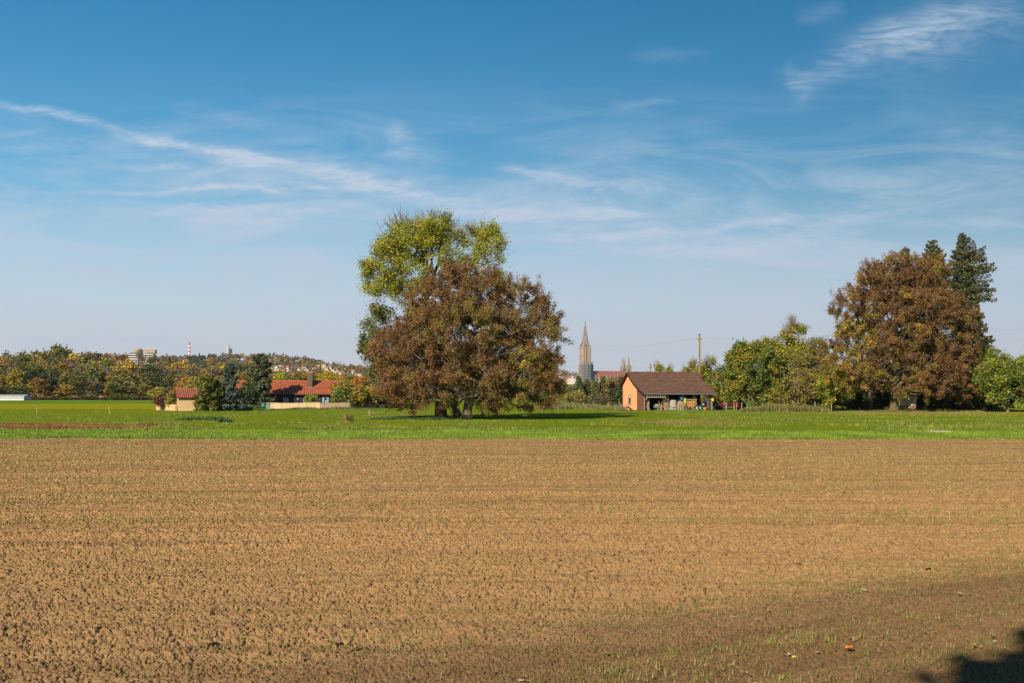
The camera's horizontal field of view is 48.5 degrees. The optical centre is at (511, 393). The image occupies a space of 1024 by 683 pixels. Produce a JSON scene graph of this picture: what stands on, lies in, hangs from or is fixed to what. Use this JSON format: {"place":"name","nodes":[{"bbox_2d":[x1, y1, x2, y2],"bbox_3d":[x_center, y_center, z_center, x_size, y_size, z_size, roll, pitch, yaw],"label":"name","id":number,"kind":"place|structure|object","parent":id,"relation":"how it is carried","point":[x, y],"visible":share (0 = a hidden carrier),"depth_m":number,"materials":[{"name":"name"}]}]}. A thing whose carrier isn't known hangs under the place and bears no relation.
{"place":"outdoors","nodes":[
{"label":"outdoors","id":0,"kind":"place"},
{"bbox_2d":[39,360,573,395],"bbox_3d":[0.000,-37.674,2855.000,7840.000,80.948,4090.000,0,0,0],"label":"hills","id":1,"kind":"structure","parent":0,"point":[291,366],"depth_m":1938.99,"materials":[{"name":"green plant"}]},
{"bbox_2d":[128,349,156,364],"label":"hospital building","id":2,"kind":"structure","parent":1,"relation":"on","point":[148,353],"depth_m":1325.60,"materials":[{"name":"concrete"}]},
{"bbox_2d":[3,351,858,390],"bbox_3d":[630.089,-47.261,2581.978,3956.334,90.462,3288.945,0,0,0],"label":"hillside wood","id":3,"kind":"object","parent":1,"relation":"on","point":[236,358],"visible":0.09,"depth_m":1694.19,"materials":[{"name":"green plant"}]},
{"bbox_2d":[0,437,1023,682],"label":"field","id":4,"kind":"structure","parent":0,"point":[90,599],"depth_m":14.87,"materials":[{"name":"soil"}]},
{"bbox_2d":[0,519,1023,682],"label":"seedlings","id":5,"kind":"object","parent":4,"relation":"on","point":[784,630],"visible":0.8,"depth_m":10.56,"materials":[{"name":"green plant"}]},
{"bbox_2d":[0,437,1023,524],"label":"seedlings","id":6,"kind":"object","parent":4,"relation":"on","point":[684,490],"visible":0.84,"depth_m":27.56,"materials":[{"name":"green plant"}]},
{"bbox_2d":[0,476,1023,678],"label":"loose clods","id":7,"kind":"object","parent":4,"relation":"on","point":[334,640],"visible":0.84,"depth_m":12.96,"materials":[{"name":"soil"}]},
{"bbox_2d":[121,545,1011,682],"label":"pebbles","id":8,"kind":"object","parent":4,"relation":"on","point":[863,589],"visible":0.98,"depth_m":9.99,"materials":[{"name":"beige stone"}]},
{"bbox_2d":[0,394,1023,439],"bbox_3d":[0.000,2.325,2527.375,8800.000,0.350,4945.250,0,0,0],"label":"meadow","id":9,"kind":"structure","parent":0,"point":[121,407],"depth_m":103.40,"materials":[{"name":"green plant"}]},
{"bbox_2d":[0,384,18,394],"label":"forest tree","id":10,"kind":"object","parent":9,"relation":"on","point":[4,389],"visible":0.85,"depth_m":391.33,"materials":[{"name":"green plant"}]},
{"bbox_2d":[0,355,26,381],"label":"forest tree","id":11,"kind":"object","parent":9,"relation":"on","point":[13,364],"visible":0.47,"depth_m":451.86,"materials":[{"name":"green plant"}]},
{"bbox_2d":[0,394,31,399],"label":"greenhouse","id":12,"kind":"object","parent":9,"relation":"on","point":[16,397],"visible":0.85,"depth_m":369.00,"materials":[{"name":"white paint"}]},
{"bbox_2d":[3,367,29,391],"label":"forest tree","id":13,"kind":"object","parent":9,"relation":"on","point":[18,375],"visible":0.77,"depth_m":410.01,"materials":[{"name":"yellow plant"}]},
{"bbox_2d":[9,349,35,367],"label":"forest tree","id":14,"kind":"object","parent":9,"relation":"on","point":[25,357],"visible":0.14,"depth_m":561.84,"materials":[{"name":"green plant"}]},
{"bbox_2d":[23,368,40,396],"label":"forest tree","id":15,"kind":"object","parent":9,"relation":"on","point":[28,373],"visible":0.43,"depth_m":416.39,"materials":[{"name":"green plant"}]},
{"bbox_2d":[26,361,46,375],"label":"forest tree","id":16,"kind":"object","parent":9,"relation":"on","point":[34,366],"visible":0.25,"depth_m":466.97,"materials":[{"name":"green plant"}]},
{"bbox_2d":[26,377,50,396],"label":"forest tree","id":17,"kind":"object","parent":9,"relation":"on","point":[37,387],"visible":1,"depth_m":394.82,"materials":[{"name":"plant"}]},
{"bbox_2d":[30,348,55,396],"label":"forest tree","id":18,"kind":"object","parent":9,"relation":"on","point":[44,354],"visible":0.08,"depth_m":571.86,"materials":[{"name":"green plant"}]},
{"bbox_2d":[38,372,51,395],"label":"forest tree","id":19,"kind":"object","parent":9,"relation":"on","point":[46,378],"visible":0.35,"depth_m":426.80,"materials":[{"name":"green plant"}]},
{"bbox_2d":[45,366,62,389],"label":"forest tree","id":20,"kind":"object","parent":9,"relation":"on","point":[55,373],"visible":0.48,"depth_m":432.05,"materials":[{"name":"green plant"}]},
{"bbox_2d":[41,343,72,364],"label":"forest tree","id":21,"kind":"object","parent":9,"relation":"on","point":[60,352],"visible":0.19,"depth_m":578.51,"materials":[{"name":"green plant"}]},
{"bbox_2d":[52,362,71,388],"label":"forest tree","id":22,"kind":"object","parent":9,"relation":"on","point":[60,366],"visible":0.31,"depth_m":449.62,"materials":[{"name":"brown plant"}]},
{"bbox_2d":[42,384,83,396],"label":"bush","id":23,"kind":"object","parent":9,"relation":"on","point":[66,391],"visible":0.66,"depth_m":396.67,"materials":[{"name":"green plant"}]},
{"bbox_2d":[56,369,74,390],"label":"forest tree","id":24,"kind":"object","parent":9,"relation":"on","point":[65,376],"visible":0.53,"depth_m":414.74,"materials":[{"name":"green plant"}]},
{"bbox_2d":[0,422,149,428],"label":"weeds","id":25,"kind":"object","parent":9,"relation":"on","point":[60,425],"visible":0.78,"depth_m":72.50,"materials":[{"name":"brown plant"}]},
{"bbox_2d":[67,375,89,399],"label":"forest tree","id":26,"kind":"object","parent":9,"relation":"on","point":[79,381],"visible":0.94,"depth_m":396.65,"materials":[{"name":"green plant"}]},
{"bbox_2d":[76,350,104,395],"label":"forest tree","id":27,"kind":"object","parent":9,"relation":"on","point":[96,355],"visible":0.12,"depth_m":559.96,"materials":[{"name":"green plant"}]},
{"bbox_2d":[81,379,104,395],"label":"forest tree","id":28,"kind":"object","parent":9,"relation":"on","point":[92,385],"visible":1,"depth_m":397.44,"materials":[{"name":"green plant"}]},
{"bbox_2d":[82,363,104,393],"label":"forest tree","id":29,"kind":"object","parent":9,"relation":"on","point":[96,374],"visible":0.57,"depth_m":421.32,"materials":[{"name":"green plant"}]},
{"bbox_2d":[105,365,128,388],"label":"forest tree","id":30,"kind":"object","parent":9,"relation":"on","point":[119,371],"visible":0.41,"depth_m":420.56,"materials":[{"name":"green plant"}]},
{"bbox_2d":[105,383,128,396],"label":"forest tree","id":31,"kind":"object","parent":9,"relation":"on","point":[113,388],"visible":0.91,"depth_m":387.47,"materials":[{"name":"green plant"}]},
{"bbox_2d":[115,357,135,377],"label":"forest tree","id":32,"kind":"object","parent":9,"relation":"on","point":[127,363],"visible":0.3,"depth_m":454.81,"materials":[{"name":"yellow plant"}]},
{"bbox_2d":[103,372,157,396],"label":"bush","id":33,"kind":"object","parent":9,"relation":"on","point":[141,387],"visible":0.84,"depth_m":391.32,"materials":[{"name":"green plant"}]},
{"bbox_2d":[136,362,163,383],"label":"forest tree","id":34,"kind":"object","parent":9,"relation":"on","point":[148,370],"visible":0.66,"depth_m":418.84,"materials":[{"name":"green plant"}]},
{"bbox_2d":[147,387,167,398],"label":"forest tree","id":35,"kind":"object","parent":9,"relation":"on","point":[154,393],"visible":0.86,"depth_m":336.04,"materials":[{"name":"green plant"}]},
{"bbox_2d":[150,394,165,409],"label":"bush","id":36,"kind":"object","parent":9,"relation":"on","point":[158,401],"visible":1,"depth_m":146.72,"materials":[{"name":"red plant"}]},
{"bbox_2d":[165,391,176,406],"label":"bush","id":37,"kind":"object","parent":9,"relation":"on","point":[171,399],"visible":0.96,"depth_m":145.68,"materials":[{"name":"green plant"}]},
{"bbox_2d":[163,373,184,387],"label":"forest tree","id":38,"kind":"object","parent":9,"relation":"on","point":[168,379],"visible":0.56,"depth_m":420.45,"materials":[{"name":"green plant"}]},
{"bbox_2d":[169,376,188,399],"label":"bush","id":39,"kind":"object","parent":9,"relation":"on","point":[181,383],"visible":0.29,"depth_m":180.91,"materials":[{"name":"orange plant"}]},
{"bbox_2d":[170,360,188,369],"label":"forest tree","id":40,"kind":"object","parent":9,"relation":"on","point":[182,364],"visible":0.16,"depth_m":560.34,"materials":[{"name":"yellow plant"}]},
{"bbox_2d":[174,388,198,410],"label":"stone hut","id":41,"kind":"object","parent":9,"relation":"on","point":[185,398],"visible":0.48,"depth_m":143.03,"materials":[{"name":"stone"}]},
{"bbox_2d":[184,375,201,387],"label":"bush","id":42,"kind":"object","parent":9,"relation":"on","point":[192,382],"visible":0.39,"depth_m":179.53,"materials":[{"name":"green plant"}]},
{"bbox_2d":[182,366,203,378],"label":"forest tree","id":43,"kind":"object","parent":9,"relation":"on","point":[192,371],"visible":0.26,"depth_m":449.48,"materials":[{"name":"green plant"}]},
{"bbox_2d":[176,415,233,421],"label":"weeds","id":44,"kind":"object","parent":9,"relation":"on","point":[219,419],"visible":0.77,"depth_m":90.62,"materials":[{"name":"green plant"}]},
{"bbox_2d":[192,376,218,410],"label":"thuja","id":45,"kind":"object","parent":9,"relation":"on","point":[205,395],"visible":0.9,"depth_m":140.94,"materials":[{"name":"green plant"}]},
{"bbox_2d":[198,365,223,379],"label":"forest tree","id":46,"kind":"object","parent":9,"relation":"on","point":[214,371],"visible":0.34,"depth_m":451.79,"materials":[{"name":"green plant"}]},
{"bbox_2d":[211,378,228,410],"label":"thuja","id":47,"kind":"object","parent":9,"relation":"on","point":[218,387],"visible":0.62,"depth_m":142.11,"materials":[{"name":"green plant"}]},
{"bbox_2d":[220,363,247,410],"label":"blue spruce","id":48,"kind":"object","parent":9,"relation":"on","point":[231,396],"visible":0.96,"depth_m":142.53,"materials":[{"name":"green plant"}]},
{"bbox_2d":[239,380,260,406],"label":"bush","id":49,"kind":"object","parent":9,"relation":"on","point":[251,394],"visible":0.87,"depth_m":157.65,"materials":[{"name":"green plant"}]},
{"bbox_2d":[246,353,277,405],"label":"spruce","id":50,"kind":"object","parent":9,"relation":"on","point":[258,373],"visible":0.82,"depth_m":165.43,"materials":[{"name":"green plant"}]},
{"bbox_2d":[234,372,337,402],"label":"long house","id":51,"kind":"structure","parent":9,"relation":"on","point":[289,391],"depth_m":172.12,"materials":[{"name":"red tile"}]},
{"bbox_2d":[248,402,396,408],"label":"garden wall","id":52,"kind":"structure","parent":9,"relation":"on","point":[309,404],"depth_m":160.76,"materials":[{"name":"stone"}]},
{"bbox_2d":[271,406,381,408],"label":"weeds","id":53,"kind":"object","parent":9,"relation":"on","point":[339,407],"visible":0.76,"depth_m":158.69,"materials":[{"name":"green plant"}]},
{"bbox_2d":[317,369,342,382],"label":"golden tree","id":54,"kind":"object","parent":9,"relation":"on","point":[328,375],"visible":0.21,"depth_m":194.63,"materials":[{"name":"yellow plant"}]},
{"bbox_2d":[328,378,352,396],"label":"bush","id":55,"kind":"object","parent":9,"relation":"on","point":[345,382],"visible":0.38,"depth_m":171.91,"materials":[{"name":"yellow plant"}]},
{"bbox_2d":[330,386,353,402],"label":"bush","id":56,"kind":"object","parent":9,"relation":"on","point":[340,394],"visible":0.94,"depth_m":164.24,"materials":[{"name":"green plant"}]},
{"bbox_2d":[346,384,367,406],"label":"bush","id":57,"kind":"object","parent":9,"relation":"on","point":[358,393],"visible":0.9,"depth_m":165.09,"materials":[{"name":"yellow plant"}]},
{"bbox_2d":[350,374,368,388],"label":"golden tree","id":58,"kind":"object","parent":9,"relation":"on","point":[361,380],"visible":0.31,"depth_m":228.97,"materials":[{"name":"orange plant"}]},
{"bbox_2d":[360,384,380,407],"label":"bush","id":59,"kind":"object","parent":9,"relation":"on","point":[369,397],"visible":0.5,"depth_m":167.41,"materials":[{"name":"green plant"}]},
{"bbox_2d":[369,415,452,419],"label":"weeds","id":60,"kind":"object","parent":9,"relation":"on","point":[416,417],"visible":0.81,"depth_m":94.14,"materials":[{"name":"green plant"}]},
{"bbox_2d":[356,206,511,416],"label":"ash tree","id":61,"kind":"object","parent":9,"relation":"on","point":[431,235],"visible":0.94,"depth_m":98.66,"materials":[{"name":"green plant"}]},
{"bbox_2d":[353,297,544,417],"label":"maple tree","id":62,"kind":"object","parent":9,"relation":"on","point":[378,314],"visible":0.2,"depth_m":100.98,"materials":[{"name":"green plant"}]},
{"bbox_2d":[361,254,575,419],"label":"brown leaved tree","id":63,"kind":"object","parent":9,"relation":"on","point":[539,361],"visible":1,"depth_m":94.27,"materials":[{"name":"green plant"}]},
{"bbox_2d":[0,428,1023,439],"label":"grass","id":64,"kind":"structure","parent":9,"relation":"on","point":[641,434],"depth_m":58.86,"materials":[{"name":"green plant"}]},
{"bbox_2d":[558,393,574,403],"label":"bush","id":65,"kind":"object","parent":9,"relation":"on","point":[569,398],"visible":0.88,"depth_m":198.91,"materials":[{"name":"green plant"}]},
{"bbox_2d":[525,401,615,408],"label":"weeds","id":66,"kind":"object","parent":9,"relation":"on","point":[568,405],"visible":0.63,"depth_m":161.68,"materials":[{"name":"green plant"}]},
{"bbox_2d":[567,390,590,402],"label":"bush","id":67,"kind":"object","parent":9,"relation":"on","point":[579,397],"visible":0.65,"depth_m":209.00,"materials":[{"name":"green plant"}]},
{"bbox_2d":[572,375,587,404],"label":"conifer","id":68,"kind":"object","parent":9,"relation":"on","point":[578,384],"visible":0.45,"depth_m":224.58,"materials":[{"name":"green plant"}]},
{"bbox_2d":[584,379,591,401],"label":"conifer","id":69,"kind":"object","parent":9,"relation":"on","point":[587,386],"visible":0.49,"depth_m":226.58,"materials":[{"name":"green plant"}]},
{"bbox_2d":[587,381,600,404],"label":"conifer","id":70,"kind":"object","parent":9,"relation":"on","point":[595,389],"visible":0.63,"depth_m":224.57,"materials":[{"name":"green plant"}]},
{"bbox_2d":[591,392,613,404],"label":"bush","id":71,"kind":"object","parent":9,"relation":"on","point":[601,398],"visible":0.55,"depth_m":203.70,"materials":[{"name":"brown plant"}]},
{"bbox_2d":[578,322,631,381],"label":"gothic cathedral","id":72,"kind":"structure","parent":9,"relation":"on","point":[584,357],"depth_m":2560.51,"materials":[{"name":"stone"}]},
{"bbox_2d":[582,362,592,381],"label":"scaffolding","id":73,"kind":"object","parent":72,"relation":"attached to","point":[587,373],"visible":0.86,"depth_m":2539.60,"materials":[{"name":"silver metal"}]},
{"bbox_2d":[601,374,623,405],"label":"bush","id":74,"kind":"object","parent":9,"relation":"on","point":[610,383],"visible":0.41,"depth_m":190.00,"materials":[{"name":"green plant"}]},
{"bbox_2d":[607,386,622,405],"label":"bush","id":75,"kind":"object","parent":9,"relation":"on","point":[616,395],"visible":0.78,"depth_m":167.33,"materials":[{"name":"green plant"}]},
{"bbox_2d":[619,372,717,410],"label":"open shed","id":76,"kind":"structure","parent":9,"relation":"on","point":[638,387],"depth_m":148.51,"materials":[{"name":"brown tile"}]},
{"bbox_2d":[630,409,738,410],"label":"weeds","id":77,"kind":"object","parent":9,"relation":"on","point":[685,410],"visible":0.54,"depth_m":141.73,"materials":[{"name":"green plant"}]},
{"bbox_2d":[638,419,736,422],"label":"weeds","id":78,"kind":"object","parent":9,"relation":"on","point":[674,421],"visible":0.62,"depth_m":85.86,"materials":[{"name":"green plant"}]},
{"bbox_2d":[681,357,708,379],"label":"young tree","id":79,"kind":"object","parent":9,"relation":"on","point":[690,365],"visible":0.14,"depth_m":171.50,"materials":[{"name":"green plant"}]},
{"bbox_2d":[693,353,722,408],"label":"young tree","id":80,"kind":"object","parent":9,"relation":"on","point":[706,369],"visible":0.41,"depth_m":165.59,"materials":[{"name":"green plant"}]},
{"bbox_2d":[700,378,737,408],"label":"bush","id":81,"kind":"object","parent":9,"relation":"on","point":[714,385],"visible":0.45,"depth_m":156.50,"materials":[{"name":"green plant"}]},
{"bbox_2d":[714,399,747,408],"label":"parked car","id":82,"kind":"object","parent":9,"relation":"on","point":[737,402],"visible":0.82,"depth_m":157.34,"materials":[{"name":"red paint"}]},
{"bbox_2d":[718,335,785,407],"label":"maple tree","id":83,"kind":"object","parent":9,"relation":"on","point":[736,374],"visible":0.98,"depth_m":148.73,"materials":[{"name":"green plant"}]},
{"bbox_2d":[739,401,836,411],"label":"weeds","id":84,"kind":"object","parent":9,"relation":"on","point":[783,407],"visible":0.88,"depth_m":139.34,"materials":[{"name":"green plant"}]},
{"bbox_2d":[764,312,815,405],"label":"maple tree","id":85,"kind":"object","parent":9,"relation":"on","point":[792,344],"visible":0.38,"depth_m":155.05,"materials":[{"name":"green plant"}]},
{"bbox_2d":[774,366,827,406],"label":"elder tree","id":86,"kind":"object","parent":9,"relation":"on","point":[802,382],"visible":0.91,"depth_m":142.28,"materials":[{"name":"green plant"}]},
{"bbox_2d":[787,335,840,404],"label":"elder tree","id":87,"kind":"object","parent":9,"relation":"on","point":[807,362],"visible":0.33,"depth_m":147.53,"materials":[{"name":"green plant"}]},
{"bbox_2d":[810,367,860,410],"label":"hawthorn","id":88,"kind":"object","parent":9,"relation":"on","point":[832,392],"visible":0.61,"depth_m":140.50,"materials":[{"name":"green plant"}]},
{"bbox_2d":[825,392,864,410],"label":"hedge shrub","id":89,"kind":"object","parent":9,"relation":"on","point":[852,403],"visible":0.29,"depth_m":145.03,"materials":[{"name":"green plant"}]},
{"bbox_2d":[849,389,888,409],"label":"hedge shrub","id":90,"kind":"object","parent":9,"relation":"on","point":[877,403],"visible":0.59,"depth_m":148.11,"materials":[{"name":"green plant"}]},
{"bbox_2d":[873,386,890,409],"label":"hedge shrub","id":91,"kind":"object","parent":9,"relation":"on","point":[885,397],"visible":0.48,"depth_m":148.37,"materials":[{"name":"green plant"}]},
{"bbox_2d":[833,268,935,410],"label":"yellow maple","id":92,"kind":"object","parent":9,"relation":"on","point":[870,395],"visible":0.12,"depth_m":146.71,"materials":[{"name":"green plant"}]},
{"bbox_2d":[815,246,986,411],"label":"beech tree","id":93,"kind":"object","parent":9,"relation":"on","point":[939,362],"visible":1,"depth_m":136.15,"materials":[{"name":"brown plant"}]},
{"bbox_2d":[899,392,915,409],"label":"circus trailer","id":94,"kind":"object","parent":9,"relation":"on","point":[910,403],"visible":0.57,"depth_m":141.88,"materials":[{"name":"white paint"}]},
{"bbox_2d":[914,385,938,409],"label":"hedge shrub","id":95,"kind":"object","parent":9,"relation":"on","point":[920,403],"visible":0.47,"depth_m":145.22,"materials":[{"name":"green plant"}]},
{"bbox_2d":[833,411,1020,413],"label":"weeds","id":96,"kind":"object","parent":9,"relation":"on","point":[927,413],"visible":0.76,"depth_m":124.76,"materials":[{"name":"green plant"}]},
{"bbox_2d":[832,408,1023,411],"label":"weeds","id":97,"kind":"object","parent":9,"relation":"on","point":[944,410],"visible":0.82,"depth_m":137.48,"materials":[{"name":"green plant"}]},
{"bbox_2d":[908,240,953,409],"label":"spruce","id":98,"kind":"object","parent":9,"relation":"on","point":[932,251],"visible":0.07,"depth_m":151.44,"materials":[{"name":"green plant"}]},
{"bbox_2d":[925,391,965,409],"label":"hedge shrub","id":99,"kind":"object","parent":9,"relation":"on","point":[934,403],"visible":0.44,"depth_m":144.03,"materials":[{"name":"green plant"}]},
{"bbox_2d":[942,390,982,409],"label":"hedge shrub","id":100,"kind":"object","parent":9,"relation":"on","point":[951,405],"visible":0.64,"depth_m":143.06,"materials":[{"name":"green plant"}]},
{"bbox_2d":[942,232,1000,409],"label":"spruce","id":101,"kind":"object","parent":9,"relation":"on","point":[965,271],"visible":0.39,"depth_m":148.84,"materials":[{"name":"green plant"}]},
{"bbox_2d":[952,295,1000,409],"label":"spruce","id":102,"kind":"object","parent":9,"relation":"on","point":[987,340],"visible":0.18,"depth_m":146.39,"materials":[{"name":"green plant"}]},
{"bbox_2d":[960,342,1009,409],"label":"hazel tree","id":103,"kind":"object","parent":9,"relation":"on","point":[985,353],"visible":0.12,"depth_m":141.38,"materials":[{"name":"green plant"}]},
{"bbox_2d":[970,349,1023,411],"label":"hazel tree","id":104,"kind":"object","parent":9,"relation":"on","point":[995,379],"visible":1,"depth_m":131.51,"materials":[{"name":"green plant"}]},
{"bbox_2d":[0,0,1023,373],"label":"sky","id":105,"kind":"structure","parent":0,"point":[210,175],"materials":[{"name":"blue"}]},
{"bbox_2d":[886,248,917,390],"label":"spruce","id":106,"kind":"object","parent":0,"point":[906,334],"visible":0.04,"depth_m":155.18,"materials":[{"name":"green plant"}]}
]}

